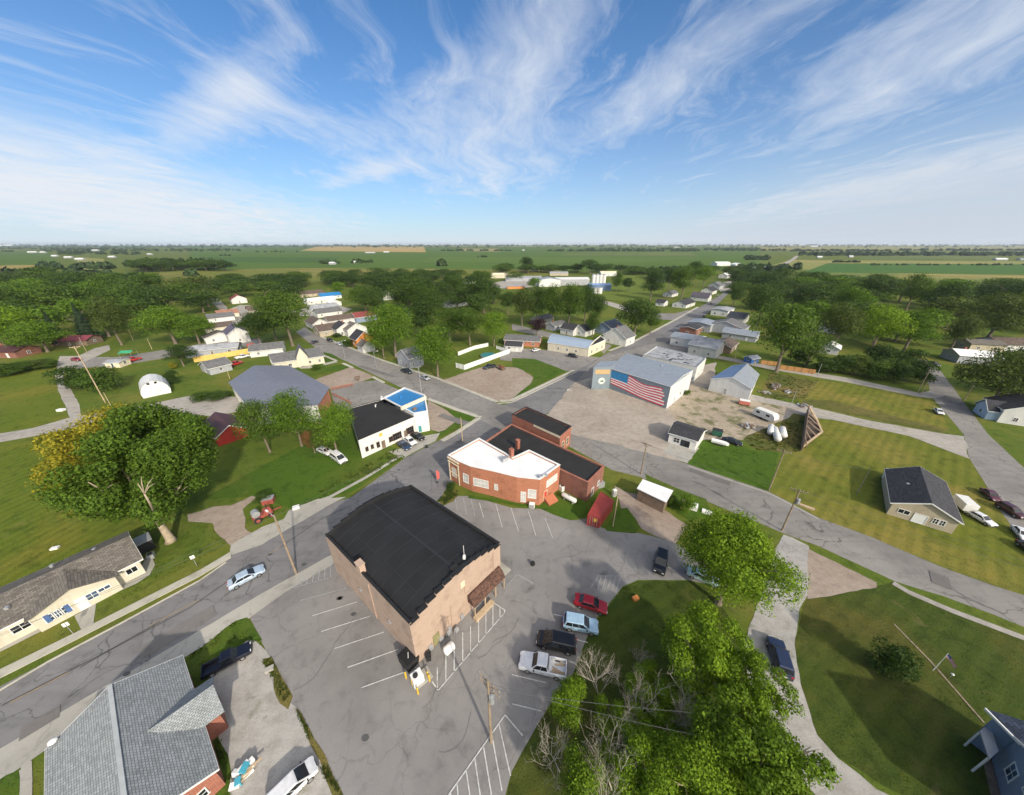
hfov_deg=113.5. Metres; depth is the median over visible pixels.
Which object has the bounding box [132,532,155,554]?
lean to
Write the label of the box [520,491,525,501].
window
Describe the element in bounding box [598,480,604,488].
storage box
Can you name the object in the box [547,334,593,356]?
workshop
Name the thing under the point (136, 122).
sky
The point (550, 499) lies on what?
cellar hatch
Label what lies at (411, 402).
blue roofed store
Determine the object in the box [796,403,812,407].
scrap heap
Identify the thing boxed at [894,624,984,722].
brick path
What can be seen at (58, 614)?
window
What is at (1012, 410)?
house
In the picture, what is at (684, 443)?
garage door
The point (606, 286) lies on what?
blue shed
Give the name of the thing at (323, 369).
lawn
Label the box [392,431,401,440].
window
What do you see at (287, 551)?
utility pole
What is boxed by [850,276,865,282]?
tree
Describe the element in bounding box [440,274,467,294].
tree
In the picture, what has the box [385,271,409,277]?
tree
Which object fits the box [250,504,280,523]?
farm machine
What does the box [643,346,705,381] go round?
flat roofed store
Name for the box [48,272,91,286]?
tree
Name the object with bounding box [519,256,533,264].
tree
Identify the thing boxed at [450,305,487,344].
tree
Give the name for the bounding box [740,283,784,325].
tree
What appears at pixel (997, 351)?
tree
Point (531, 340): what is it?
house
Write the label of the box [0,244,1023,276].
distant woods
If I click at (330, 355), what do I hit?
lawn
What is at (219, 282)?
tree
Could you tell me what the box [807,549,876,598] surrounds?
gravel pad
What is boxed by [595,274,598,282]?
grain silo
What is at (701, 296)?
house
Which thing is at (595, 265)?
tree
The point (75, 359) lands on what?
sedan car
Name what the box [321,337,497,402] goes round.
pavement
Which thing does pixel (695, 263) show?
tree
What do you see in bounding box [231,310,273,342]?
tree
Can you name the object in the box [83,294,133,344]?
tree
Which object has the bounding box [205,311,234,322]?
house
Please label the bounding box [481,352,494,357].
pool
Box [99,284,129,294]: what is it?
tree
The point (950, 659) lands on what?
flag pole
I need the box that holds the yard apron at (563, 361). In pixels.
[500,347,599,370]
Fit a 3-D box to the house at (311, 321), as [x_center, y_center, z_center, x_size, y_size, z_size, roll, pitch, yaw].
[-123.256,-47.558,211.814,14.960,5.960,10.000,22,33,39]
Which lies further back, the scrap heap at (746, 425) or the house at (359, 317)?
the house at (359, 317)
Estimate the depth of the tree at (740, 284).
349.88 m
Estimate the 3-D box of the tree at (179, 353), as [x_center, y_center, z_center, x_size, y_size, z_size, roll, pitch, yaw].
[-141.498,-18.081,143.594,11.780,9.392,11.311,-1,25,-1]
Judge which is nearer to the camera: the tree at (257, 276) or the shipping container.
the shipping container
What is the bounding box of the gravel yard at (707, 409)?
[669,384,788,439]
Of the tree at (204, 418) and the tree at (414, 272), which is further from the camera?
the tree at (414, 272)
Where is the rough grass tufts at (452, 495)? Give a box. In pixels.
[319,372,817,503]
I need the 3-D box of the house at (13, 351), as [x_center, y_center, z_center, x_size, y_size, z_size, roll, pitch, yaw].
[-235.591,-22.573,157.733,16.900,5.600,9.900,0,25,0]
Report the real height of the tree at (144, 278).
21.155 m
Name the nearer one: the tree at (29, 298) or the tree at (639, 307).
the tree at (639, 307)
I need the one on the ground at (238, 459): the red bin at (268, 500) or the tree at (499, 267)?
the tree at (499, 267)
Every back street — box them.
[512,324,611,352]
[605,301,634,311]
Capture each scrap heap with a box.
[739,422,755,429]
[758,390,770,393]
[783,389,793,393]
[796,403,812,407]
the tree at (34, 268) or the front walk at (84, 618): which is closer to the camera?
the front walk at (84, 618)
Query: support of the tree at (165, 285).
on the ground at (238, 459)
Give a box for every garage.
[198,357,232,374]
[326,299,341,305]
[668,421,706,449]
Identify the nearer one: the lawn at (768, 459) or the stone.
the stone
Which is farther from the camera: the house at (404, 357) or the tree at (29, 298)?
the tree at (29, 298)
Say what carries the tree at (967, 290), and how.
on the ground at (238, 459)
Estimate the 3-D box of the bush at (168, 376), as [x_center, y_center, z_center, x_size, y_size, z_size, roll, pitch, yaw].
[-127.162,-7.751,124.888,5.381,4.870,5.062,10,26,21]
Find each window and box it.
[8,621,33,634]
[41,612,58,623]
[50,608,64,618]
[59,604,73,614]
[84,590,100,600]
[97,583,111,593]
[125,565,139,575]
[197,787,210,794]
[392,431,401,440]
[406,426,413,433]
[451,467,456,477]
[463,473,468,483]
[473,478,488,488]
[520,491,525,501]
[527,489,535,498]
[546,473,557,487]
[673,437,679,443]
[897,508,910,515]
[930,518,939,524]
[938,520,946,526]
[1003,761,1019,783]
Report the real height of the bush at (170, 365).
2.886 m
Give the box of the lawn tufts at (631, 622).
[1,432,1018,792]
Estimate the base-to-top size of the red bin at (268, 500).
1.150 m
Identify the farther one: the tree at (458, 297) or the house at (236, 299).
the house at (236, 299)
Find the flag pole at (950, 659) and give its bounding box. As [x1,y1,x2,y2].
[933,653,956,669]
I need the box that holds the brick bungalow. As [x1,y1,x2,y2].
[44,655,228,794]
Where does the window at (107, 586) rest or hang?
in the ranch house at (93, 571)
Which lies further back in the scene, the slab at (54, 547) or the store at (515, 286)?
the store at (515, 286)
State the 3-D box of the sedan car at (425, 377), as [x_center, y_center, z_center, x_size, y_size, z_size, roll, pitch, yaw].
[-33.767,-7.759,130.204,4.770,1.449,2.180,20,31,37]
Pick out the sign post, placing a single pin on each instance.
(65, 624)
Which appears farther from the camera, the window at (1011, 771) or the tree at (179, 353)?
the tree at (179, 353)
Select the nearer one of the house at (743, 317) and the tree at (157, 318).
the tree at (157, 318)
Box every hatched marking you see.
[293,564,330,587]
[432,603,504,689]
[448,715,522,794]
[591,576,620,588]
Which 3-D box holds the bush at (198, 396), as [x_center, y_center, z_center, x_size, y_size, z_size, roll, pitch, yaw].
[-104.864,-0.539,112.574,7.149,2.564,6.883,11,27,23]
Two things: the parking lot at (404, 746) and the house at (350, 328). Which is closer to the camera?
the parking lot at (404, 746)
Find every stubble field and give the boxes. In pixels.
[0,265,34,271]
[159,268,559,291]
[380,245,1017,245]
[563,253,698,255]
[828,272,1023,295]
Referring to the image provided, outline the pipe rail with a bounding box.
[332,393,350,402]
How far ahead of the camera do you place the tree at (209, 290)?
274.53 m
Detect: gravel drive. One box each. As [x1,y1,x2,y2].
[188,496,255,544]
[214,640,331,794]
[744,535,887,794]
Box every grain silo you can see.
[591,274,595,282]
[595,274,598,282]
[599,274,602,282]
[602,274,605,282]
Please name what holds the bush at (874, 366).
on the ground at (238, 459)
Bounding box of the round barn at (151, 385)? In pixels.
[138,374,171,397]
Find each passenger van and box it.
[266,756,318,794]
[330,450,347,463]
[536,628,576,655]
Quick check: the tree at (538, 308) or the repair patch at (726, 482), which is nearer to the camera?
the repair patch at (726, 482)
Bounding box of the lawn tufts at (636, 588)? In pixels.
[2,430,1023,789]
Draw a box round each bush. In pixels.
[0,363,24,375]
[2,361,36,370]
[20,359,51,369]
[34,358,58,367]
[42,365,87,388]
[70,365,126,391]
[161,369,178,382]
[167,362,177,367]
[187,391,212,402]
[203,390,231,401]
[252,489,270,503]
[310,364,320,369]
[329,440,338,449]
[332,333,342,336]
[341,339,352,346]
[445,481,454,491]
[667,495,678,507]
[679,493,696,514]
[787,347,817,363]
[811,354,840,371]
[831,354,860,372]
[844,354,872,375]
[860,359,897,378]
[863,343,901,362]
[864,636,924,684]
[876,358,918,379]
[890,347,930,368]
[909,360,943,382]
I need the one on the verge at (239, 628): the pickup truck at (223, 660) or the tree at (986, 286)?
the pickup truck at (223, 660)
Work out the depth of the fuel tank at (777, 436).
89.19 m
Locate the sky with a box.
[0,0,1023,245]
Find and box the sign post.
[61,622,72,632]
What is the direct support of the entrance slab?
on the parking lot at (404, 746)
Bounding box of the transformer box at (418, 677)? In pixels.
[410,666,432,689]
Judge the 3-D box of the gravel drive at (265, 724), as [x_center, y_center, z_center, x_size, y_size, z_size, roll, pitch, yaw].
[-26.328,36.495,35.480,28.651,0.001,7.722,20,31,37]
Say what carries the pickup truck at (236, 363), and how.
on the ground at (238, 459)
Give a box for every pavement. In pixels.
[0,552,230,677]
[300,455,400,507]
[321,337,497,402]
[426,398,480,417]
[441,417,480,441]
[500,370,574,401]
[608,307,697,350]
[892,581,1023,639]
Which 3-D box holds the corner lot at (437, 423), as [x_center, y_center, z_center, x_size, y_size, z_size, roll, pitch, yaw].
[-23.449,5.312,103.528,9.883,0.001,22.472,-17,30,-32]
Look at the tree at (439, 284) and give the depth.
337.38 m
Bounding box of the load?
[550,662,564,674]
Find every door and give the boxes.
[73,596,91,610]
[148,387,163,396]
[381,440,385,448]
[433,631,439,646]
[679,439,690,448]
[910,513,928,524]
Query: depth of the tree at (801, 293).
247.92 m
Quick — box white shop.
[349,400,415,457]
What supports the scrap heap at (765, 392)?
on the rough verge at (845, 408)
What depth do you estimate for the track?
134.35 m
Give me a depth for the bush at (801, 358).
145.11 m
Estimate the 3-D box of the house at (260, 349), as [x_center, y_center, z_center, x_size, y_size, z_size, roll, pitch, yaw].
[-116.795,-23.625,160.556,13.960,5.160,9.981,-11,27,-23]
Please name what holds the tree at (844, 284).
on the ground at (238, 459)
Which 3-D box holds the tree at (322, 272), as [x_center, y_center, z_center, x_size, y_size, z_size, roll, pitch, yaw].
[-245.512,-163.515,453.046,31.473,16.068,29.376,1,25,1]
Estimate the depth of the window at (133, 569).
52.43 m
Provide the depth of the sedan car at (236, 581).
51.90 m
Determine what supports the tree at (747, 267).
on the ground at (238, 459)
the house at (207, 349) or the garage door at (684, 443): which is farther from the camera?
the house at (207, 349)
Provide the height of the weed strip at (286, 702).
0.001 m
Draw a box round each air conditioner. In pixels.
[145,551,155,559]
[559,484,564,491]
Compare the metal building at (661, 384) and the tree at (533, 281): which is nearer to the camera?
the metal building at (661, 384)
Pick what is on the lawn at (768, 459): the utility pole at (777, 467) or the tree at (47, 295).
the utility pole at (777, 467)
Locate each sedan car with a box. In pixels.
[70,357,80,360]
[226,564,265,590]
[316,446,332,455]
[396,440,411,450]
[402,436,416,445]
[410,431,425,440]
[420,375,429,380]
[573,593,607,615]
[685,565,717,587]
[721,436,742,445]
[933,408,944,414]
[964,510,998,526]
[979,487,1002,501]
[1009,524,1023,540]
[1014,539,1023,548]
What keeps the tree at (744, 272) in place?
on the ground at (238, 459)
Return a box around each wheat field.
[301,246,425,251]
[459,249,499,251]
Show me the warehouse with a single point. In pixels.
(499, 275)
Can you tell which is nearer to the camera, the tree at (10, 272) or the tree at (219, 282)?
the tree at (219, 282)
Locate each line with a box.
[1,517,271,635]
[4,523,274,632]
[10,671,69,702]
[150,599,198,625]
[280,424,451,513]
[300,588,345,600]
[312,602,355,615]
[321,616,369,631]
[334,632,383,648]
[348,649,397,667]
[362,672,403,687]
[489,683,702,736]
[499,690,736,715]
[512,674,545,682]
[512,703,540,710]
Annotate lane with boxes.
[615,486,686,542]
[716,356,942,397]
[748,394,968,457]
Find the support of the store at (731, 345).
on the ground at (238, 459)
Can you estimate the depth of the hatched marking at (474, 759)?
33.94 m
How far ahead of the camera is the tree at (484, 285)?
243.84 m
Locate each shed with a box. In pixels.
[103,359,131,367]
[203,412,247,445]
[504,340,524,351]
[505,276,541,280]
[537,277,560,286]
[549,271,567,275]
[555,277,589,285]
[587,283,610,290]
[599,271,616,275]
[636,479,672,512]
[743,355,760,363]
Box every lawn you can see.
[203,430,402,507]
[295,358,347,376]
[323,352,337,358]
[433,408,475,436]
[507,580,807,794]
[512,358,564,397]
[538,492,587,519]
[688,440,777,490]
[770,416,1023,594]
[795,582,1023,794]
[799,381,949,432]
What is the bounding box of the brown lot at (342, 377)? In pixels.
[315,368,374,388]
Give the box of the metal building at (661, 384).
[591,353,692,408]
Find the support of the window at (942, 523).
in the tan house at (919, 495)
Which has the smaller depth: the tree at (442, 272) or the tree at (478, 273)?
the tree at (478, 273)
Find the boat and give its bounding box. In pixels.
[711,438,728,446]
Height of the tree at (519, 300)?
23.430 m
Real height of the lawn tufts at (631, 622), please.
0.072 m
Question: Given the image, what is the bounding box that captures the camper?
[752,407,778,421]
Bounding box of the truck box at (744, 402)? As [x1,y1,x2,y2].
[739,398,750,405]
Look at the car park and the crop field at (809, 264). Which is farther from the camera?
the crop field at (809, 264)
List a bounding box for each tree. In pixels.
[0,271,27,277]
[0,274,35,284]
[0,278,47,288]
[0,282,53,290]
[0,286,27,302]
[0,299,34,307]
[0,303,39,323]
[0,303,43,344]
[0,318,74,351]
[6,278,51,285]
[8,305,73,324]
[11,291,61,304]
[13,266,61,277]
[18,285,76,307]
[24,400,221,544]
[35,309,63,344]
[37,275,67,285]
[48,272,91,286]
[49,285,106,306]
[50,297,98,314]
[60,309,133,336]
[65,280,116,293]
[70,303,104,337]
[80,273,123,285]
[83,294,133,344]
[85,286,140,308]
[87,298,146,327]
[91,272,123,276]
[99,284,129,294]
[114,285,160,308]
[115,271,159,278]
[120,272,165,286]
[121,260,157,270]
[126,273,161,286]
[128,304,201,343]
[132,258,165,268]
[133,286,184,310]
[134,260,174,271]
[150,258,179,260]
[150,282,184,295]
[156,277,192,298]
[160,344,197,365]
[162,282,210,299]
[163,262,185,269]
[168,316,216,343]
[169,410,208,421]
[172,290,221,312]
[175,260,211,268]
[181,288,227,306]
[185,275,211,284]
[188,259,214,270]
[202,260,236,270]
[203,279,230,289]
[212,273,240,279]
[220,280,253,294]
[224,277,256,291]
[225,275,252,283]
[230,397,287,452]
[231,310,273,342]
[244,281,282,295]
[248,287,310,345]
[248,306,287,339]
[250,273,268,280]
[251,276,280,285]
[261,273,287,282]
[263,387,318,446]
[270,283,304,296]
[278,276,305,292]
[279,274,311,287]
[284,271,311,274]
[284,273,312,279]
[300,400,356,449]
[300,430,316,452]
[308,427,337,451]
[316,270,336,280]
[317,271,343,280]
[323,276,345,282]
[329,281,345,292]
[334,272,358,283]
[338,273,361,286]
[343,284,374,310]
[345,269,364,274]
[352,274,376,284]
[356,286,391,310]
[360,272,382,278]
[363,277,390,292]
[364,301,414,356]
[364,321,392,357]
[366,267,391,272]
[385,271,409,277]
[385,274,428,304]
[388,288,403,306]
[390,268,409,272]
[400,295,441,329]
[405,271,421,276]
[406,284,450,316]
[409,324,458,376]
[413,268,428,271]
[418,270,440,280]
[421,272,441,281]
[426,305,464,340]
[431,268,449,277]
[433,280,447,290]
[440,273,461,281]
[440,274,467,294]
[441,289,468,309]
[445,269,468,276]
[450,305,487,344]
[462,276,500,312]
[464,275,481,282]
[464,293,491,314]
[468,270,489,277]
[475,309,509,345]
[483,271,495,277]
[485,288,504,303]
[492,265,513,272]
[497,291,516,313]
[504,271,524,277]
[507,288,536,325]
[516,264,538,272]
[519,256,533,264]
[524,284,551,319]
[525,712,570,794]
[526,277,540,286]
[529,318,546,335]
[537,266,561,271]
[538,282,566,321]
[547,673,586,732]
[553,282,587,322]
[555,265,573,270]
[556,735,609,794]
[570,263,583,269]
[571,646,621,704]
[573,283,601,323]
[579,706,637,790]
[580,259,600,273]
[584,311,600,336]
[585,751,625,794]
[588,294,607,322]
[591,266,609,271]
[593,689,656,775]
[599,263,614,269]
[610,265,631,271]
[610,724,703,794]
[611,272,623,289]
[615,296,660,332]
[617,665,674,729]
[621,268,646,274]
[621,278,635,290]
[623,658,691,735]
[629,639,655,671]
[638,270,666,299]
[645,267,664,270]
[645,309,662,333]
[645,702,758,794]
[659,598,762,721]
[662,647,718,739]
[663,266,676,289]
[670,265,698,298]
[673,504,811,616]
[687,261,702,283]
[690,679,841,794]
[695,266,717,286]
[704,265,721,270]
[715,647,805,741]
[719,265,738,272]
[724,282,756,292]
[725,271,750,278]
[725,284,748,306]
[728,269,743,281]
[731,274,762,281]
[737,265,762,269]
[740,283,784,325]
[744,268,766,271]
[748,291,794,309]
[748,298,828,372]
[755,273,786,284]
[769,267,796,278]
[772,287,792,297]
[782,286,836,305]
[786,276,824,287]
[790,283,837,298]
[791,282,812,289]
[795,271,829,281]
[795,331,838,365]
[796,299,846,329]
[802,281,842,300]
[813,301,870,341]
[819,275,855,283]
[819,288,869,303]
[821,280,848,286]
[828,281,878,296]
[833,285,881,314]
[834,274,862,280]
[843,300,893,324]
[846,274,907,300]
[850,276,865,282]
[854,303,920,347]
[861,273,897,278]
[875,287,903,302]
[883,309,939,340]
[884,307,956,351]
[891,280,914,301]
[899,272,939,309]
[911,289,970,302]
[916,281,978,313]
[919,295,996,328]
[939,278,979,287]
[941,314,990,347]
[949,346,1023,396]
[955,290,1023,336]
[966,278,1023,299]
[969,296,1010,317]
[972,283,1013,297]
[981,278,1023,284]
[985,343,1023,391]
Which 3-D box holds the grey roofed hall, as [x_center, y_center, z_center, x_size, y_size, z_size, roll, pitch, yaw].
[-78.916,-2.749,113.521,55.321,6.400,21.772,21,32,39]
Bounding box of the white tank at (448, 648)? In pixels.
[443,641,454,656]
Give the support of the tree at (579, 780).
on the lawn at (528, 776)
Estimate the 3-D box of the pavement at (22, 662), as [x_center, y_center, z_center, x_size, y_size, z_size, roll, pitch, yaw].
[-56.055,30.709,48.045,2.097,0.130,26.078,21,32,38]
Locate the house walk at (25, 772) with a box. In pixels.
[7,761,31,794]
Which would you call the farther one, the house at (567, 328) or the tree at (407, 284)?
the tree at (407, 284)
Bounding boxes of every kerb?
[0,562,225,690]
[498,371,577,403]
[688,465,817,518]
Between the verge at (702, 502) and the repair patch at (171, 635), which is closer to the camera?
the repair patch at (171, 635)
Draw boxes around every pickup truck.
[129,357,141,360]
[200,641,251,679]
[231,361,242,366]
[234,354,249,358]
[400,368,412,373]
[483,363,496,369]
[518,650,566,680]
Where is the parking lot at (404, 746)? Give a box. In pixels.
[250,496,739,794]
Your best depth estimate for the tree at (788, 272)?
437.93 m
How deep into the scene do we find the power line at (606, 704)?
30.84 m
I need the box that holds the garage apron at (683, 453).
[664,443,698,462]
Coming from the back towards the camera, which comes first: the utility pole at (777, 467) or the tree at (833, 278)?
the tree at (833, 278)
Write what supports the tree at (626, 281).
on the ground at (238, 459)
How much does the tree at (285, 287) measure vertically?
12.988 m
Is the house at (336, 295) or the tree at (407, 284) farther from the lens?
the house at (336, 295)
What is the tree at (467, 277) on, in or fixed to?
on the ground at (238, 459)
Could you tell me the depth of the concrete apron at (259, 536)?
62.41 m
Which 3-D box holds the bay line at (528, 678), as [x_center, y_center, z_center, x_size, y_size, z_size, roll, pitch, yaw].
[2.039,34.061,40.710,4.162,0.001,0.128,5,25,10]
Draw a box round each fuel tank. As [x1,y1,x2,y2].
[767,424,774,434]
[773,426,781,441]
[779,426,787,438]
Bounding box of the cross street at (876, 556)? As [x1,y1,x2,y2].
[297,327,1023,626]
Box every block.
[56,408,65,411]
[292,504,299,509]
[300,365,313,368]
[588,335,605,355]
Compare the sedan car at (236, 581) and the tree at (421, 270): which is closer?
the sedan car at (236, 581)
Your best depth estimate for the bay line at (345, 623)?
46.62 m
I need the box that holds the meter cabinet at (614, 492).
[612,488,616,496]
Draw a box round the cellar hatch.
[544,492,557,505]
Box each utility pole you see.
[69,346,105,401]
[265,509,296,573]
[478,671,499,743]
[612,496,617,525]
[640,442,651,473]
[768,449,791,490]
[781,487,807,530]
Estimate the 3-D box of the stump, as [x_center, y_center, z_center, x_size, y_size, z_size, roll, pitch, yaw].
[18.307,29.745,49.800,0.918,0.420,0.618,-9,26,-18]
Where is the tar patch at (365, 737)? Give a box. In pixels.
[362,735,368,740]
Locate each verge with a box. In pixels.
[0,770,19,794]
[185,617,261,686]
[212,737,230,794]
[468,495,537,508]
[645,474,709,519]
[743,413,804,451]
[761,372,948,432]
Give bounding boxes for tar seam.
[2,506,348,705]
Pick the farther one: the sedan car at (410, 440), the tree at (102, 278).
the tree at (102, 278)
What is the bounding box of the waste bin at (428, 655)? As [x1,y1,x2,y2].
[425,650,430,661]
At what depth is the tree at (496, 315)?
167.21 m
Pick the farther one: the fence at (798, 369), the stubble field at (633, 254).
the stubble field at (633, 254)
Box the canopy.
[117,350,136,354]
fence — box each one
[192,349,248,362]
[456,349,509,369]
[458,343,487,354]
[496,346,507,350]
[760,360,776,364]
[779,365,815,373]
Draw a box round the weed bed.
[440,490,459,504]
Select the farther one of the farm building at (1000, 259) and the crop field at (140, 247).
the crop field at (140, 247)
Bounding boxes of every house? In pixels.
[0,343,41,357]
[0,531,145,647]
[49,335,103,345]
[185,342,242,357]
[201,330,226,343]
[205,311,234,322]
[205,321,231,332]
[215,308,239,316]
[222,324,250,342]
[229,294,247,303]
[245,304,263,312]
[248,341,285,357]
[296,289,323,297]
[303,296,335,304]
[304,316,328,328]
[306,302,338,312]
[312,306,342,317]
[312,322,335,336]
[317,292,341,298]
[322,313,354,322]
[331,320,347,335]
[343,321,366,336]
[348,329,373,346]
[351,310,376,322]
[356,339,374,352]
[380,291,393,299]
[395,346,423,368]
[441,300,466,307]
[503,334,542,346]
[531,313,554,324]
[546,319,564,330]
[560,322,578,335]
[576,323,594,336]
[595,318,622,333]
[602,325,636,346]
[655,299,668,305]
[663,290,678,296]
[672,298,695,307]
[691,292,711,301]
[701,286,717,294]
[708,281,723,289]
[718,273,730,277]
[721,326,759,342]
[726,311,749,322]
[818,323,836,333]
[822,341,841,354]
[881,466,964,533]
[939,347,994,363]
[954,338,1008,351]
[963,708,1023,794]
[973,399,1006,419]
[975,336,1023,351]
[983,392,1023,425]
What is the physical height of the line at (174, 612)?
0.001 m
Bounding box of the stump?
[632,595,638,601]
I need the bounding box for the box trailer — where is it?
[953,494,979,515]
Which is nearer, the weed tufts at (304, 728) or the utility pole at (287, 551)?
the weed tufts at (304, 728)
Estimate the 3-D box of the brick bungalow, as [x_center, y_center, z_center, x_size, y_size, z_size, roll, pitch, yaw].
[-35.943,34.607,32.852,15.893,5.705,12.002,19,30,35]
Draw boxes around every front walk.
[0,628,40,651]
[75,604,95,628]
[120,558,154,590]
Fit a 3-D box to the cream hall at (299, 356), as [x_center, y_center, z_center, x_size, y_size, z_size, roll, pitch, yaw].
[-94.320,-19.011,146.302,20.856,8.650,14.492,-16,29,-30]
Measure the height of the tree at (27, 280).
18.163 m
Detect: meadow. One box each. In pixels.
[0,368,66,432]
[0,426,169,586]
[76,257,106,270]
[160,273,212,294]
[597,272,691,300]
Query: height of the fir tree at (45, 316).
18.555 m
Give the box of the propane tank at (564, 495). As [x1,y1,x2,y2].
[561,492,576,503]
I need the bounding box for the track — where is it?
[55,345,109,417]
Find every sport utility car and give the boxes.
[562,611,598,635]
[567,352,577,357]
[652,547,668,575]
[766,635,794,681]
[994,501,1023,519]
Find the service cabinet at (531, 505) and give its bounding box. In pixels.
[529,502,534,508]
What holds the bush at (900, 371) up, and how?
on the ground at (238, 459)
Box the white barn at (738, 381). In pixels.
[708,364,758,399]
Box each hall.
[228,365,331,424]
[267,343,324,367]
[325,484,504,661]
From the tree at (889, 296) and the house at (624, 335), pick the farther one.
the tree at (889, 296)
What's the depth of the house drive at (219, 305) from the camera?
285.75 m
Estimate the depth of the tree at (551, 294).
202.97 m
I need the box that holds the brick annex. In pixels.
[512,406,570,447]
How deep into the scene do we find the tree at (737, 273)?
430.87 m
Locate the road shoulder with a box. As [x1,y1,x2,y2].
[0,555,333,778]
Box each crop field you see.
[0,252,56,264]
[2,246,316,247]
[190,247,759,269]
[197,257,339,262]
[421,257,692,261]
[760,247,1023,249]
[772,260,1023,269]
[804,263,1023,274]
[862,255,1008,259]
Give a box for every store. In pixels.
[380,387,429,432]
[485,424,604,501]
[507,285,524,288]
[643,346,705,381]
[670,332,705,347]
[679,324,703,334]
[687,318,713,332]
[687,335,726,358]
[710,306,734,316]
[712,318,749,332]
[720,337,739,353]
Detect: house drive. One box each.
[212,298,226,309]
[222,305,250,323]
[299,306,350,315]
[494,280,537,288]
[719,281,731,291]
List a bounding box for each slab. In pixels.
[49,545,60,550]
[500,561,510,574]
[702,508,712,514]
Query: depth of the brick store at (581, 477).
74.59 m
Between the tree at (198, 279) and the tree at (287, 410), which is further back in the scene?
the tree at (198, 279)
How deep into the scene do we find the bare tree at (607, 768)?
31.65 m
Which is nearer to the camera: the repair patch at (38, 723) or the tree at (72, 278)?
the repair patch at (38, 723)
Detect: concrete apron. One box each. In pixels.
[230,497,344,554]
[390,433,439,457]
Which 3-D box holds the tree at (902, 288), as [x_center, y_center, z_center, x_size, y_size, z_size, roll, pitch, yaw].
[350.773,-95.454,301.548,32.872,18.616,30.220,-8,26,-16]
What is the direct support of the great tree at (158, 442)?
on the ground at (238, 459)
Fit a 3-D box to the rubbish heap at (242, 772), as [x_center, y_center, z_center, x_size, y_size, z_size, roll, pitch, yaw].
[-26.596,37.023,33.307,1.700,0.768,2.864,14,28,27]
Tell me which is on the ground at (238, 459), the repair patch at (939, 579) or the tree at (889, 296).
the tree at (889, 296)
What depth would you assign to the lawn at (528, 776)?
42.23 m
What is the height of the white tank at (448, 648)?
1.350 m
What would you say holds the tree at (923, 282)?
on the ground at (238, 459)
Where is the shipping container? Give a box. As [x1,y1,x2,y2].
[586,491,613,527]
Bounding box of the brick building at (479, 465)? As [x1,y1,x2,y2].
[447,438,560,504]
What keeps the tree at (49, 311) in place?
on the ground at (238, 459)
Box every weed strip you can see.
[263,657,292,708]
[297,708,342,794]
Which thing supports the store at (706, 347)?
on the ground at (238, 459)
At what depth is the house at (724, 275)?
510.59 m
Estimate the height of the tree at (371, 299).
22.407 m
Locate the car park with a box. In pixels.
[330,380,398,409]
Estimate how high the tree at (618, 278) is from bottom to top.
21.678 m
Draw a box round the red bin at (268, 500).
[260,494,274,505]
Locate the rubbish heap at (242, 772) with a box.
[228,756,261,791]
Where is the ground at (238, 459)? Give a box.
[0,245,1023,794]
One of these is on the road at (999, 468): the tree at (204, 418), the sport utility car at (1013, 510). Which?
the sport utility car at (1013, 510)
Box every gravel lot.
[441,367,532,401]
[546,362,798,461]
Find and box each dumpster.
[397,647,418,672]
[712,427,722,436]
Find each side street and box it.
[0,396,244,441]
[74,338,261,368]
[656,307,698,319]
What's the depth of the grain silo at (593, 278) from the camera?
391.50 m
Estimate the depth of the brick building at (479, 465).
69.69 m
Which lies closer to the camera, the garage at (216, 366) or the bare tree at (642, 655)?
the bare tree at (642, 655)
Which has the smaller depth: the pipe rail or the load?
the load
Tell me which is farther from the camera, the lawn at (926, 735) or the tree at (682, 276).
the tree at (682, 276)
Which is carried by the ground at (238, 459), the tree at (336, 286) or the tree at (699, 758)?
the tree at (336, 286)
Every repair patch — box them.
[19,705,59,740]
[139,605,216,659]
[358,365,395,376]
[438,413,468,424]
[690,468,730,485]
[929,570,951,588]
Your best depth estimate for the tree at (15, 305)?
195.68 m
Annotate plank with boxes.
[799,503,814,510]
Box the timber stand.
[800,405,822,450]
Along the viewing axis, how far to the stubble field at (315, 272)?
631.78 m
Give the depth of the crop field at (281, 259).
1103.69 m
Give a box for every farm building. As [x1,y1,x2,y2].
[711,262,730,265]
[992,258,1007,259]
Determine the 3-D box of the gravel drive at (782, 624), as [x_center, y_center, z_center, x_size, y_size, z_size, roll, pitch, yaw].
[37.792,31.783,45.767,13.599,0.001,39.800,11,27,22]
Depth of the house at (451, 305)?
276.78 m
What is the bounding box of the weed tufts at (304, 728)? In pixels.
[188,622,340,794]
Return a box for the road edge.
[571,338,687,385]
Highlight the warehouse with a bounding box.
[491,273,511,277]
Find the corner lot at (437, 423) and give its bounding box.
[427,401,453,431]
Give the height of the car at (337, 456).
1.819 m
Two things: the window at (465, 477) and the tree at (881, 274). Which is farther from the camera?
the tree at (881, 274)
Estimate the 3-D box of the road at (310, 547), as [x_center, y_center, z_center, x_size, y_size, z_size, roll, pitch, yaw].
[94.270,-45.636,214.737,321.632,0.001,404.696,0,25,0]
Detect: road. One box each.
[0,289,730,747]
[785,256,797,263]
[918,359,1023,526]
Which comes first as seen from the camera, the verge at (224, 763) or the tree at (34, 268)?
the verge at (224, 763)
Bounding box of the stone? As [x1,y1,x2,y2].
[264,664,273,673]
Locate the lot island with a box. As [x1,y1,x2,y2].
[604,508,639,532]

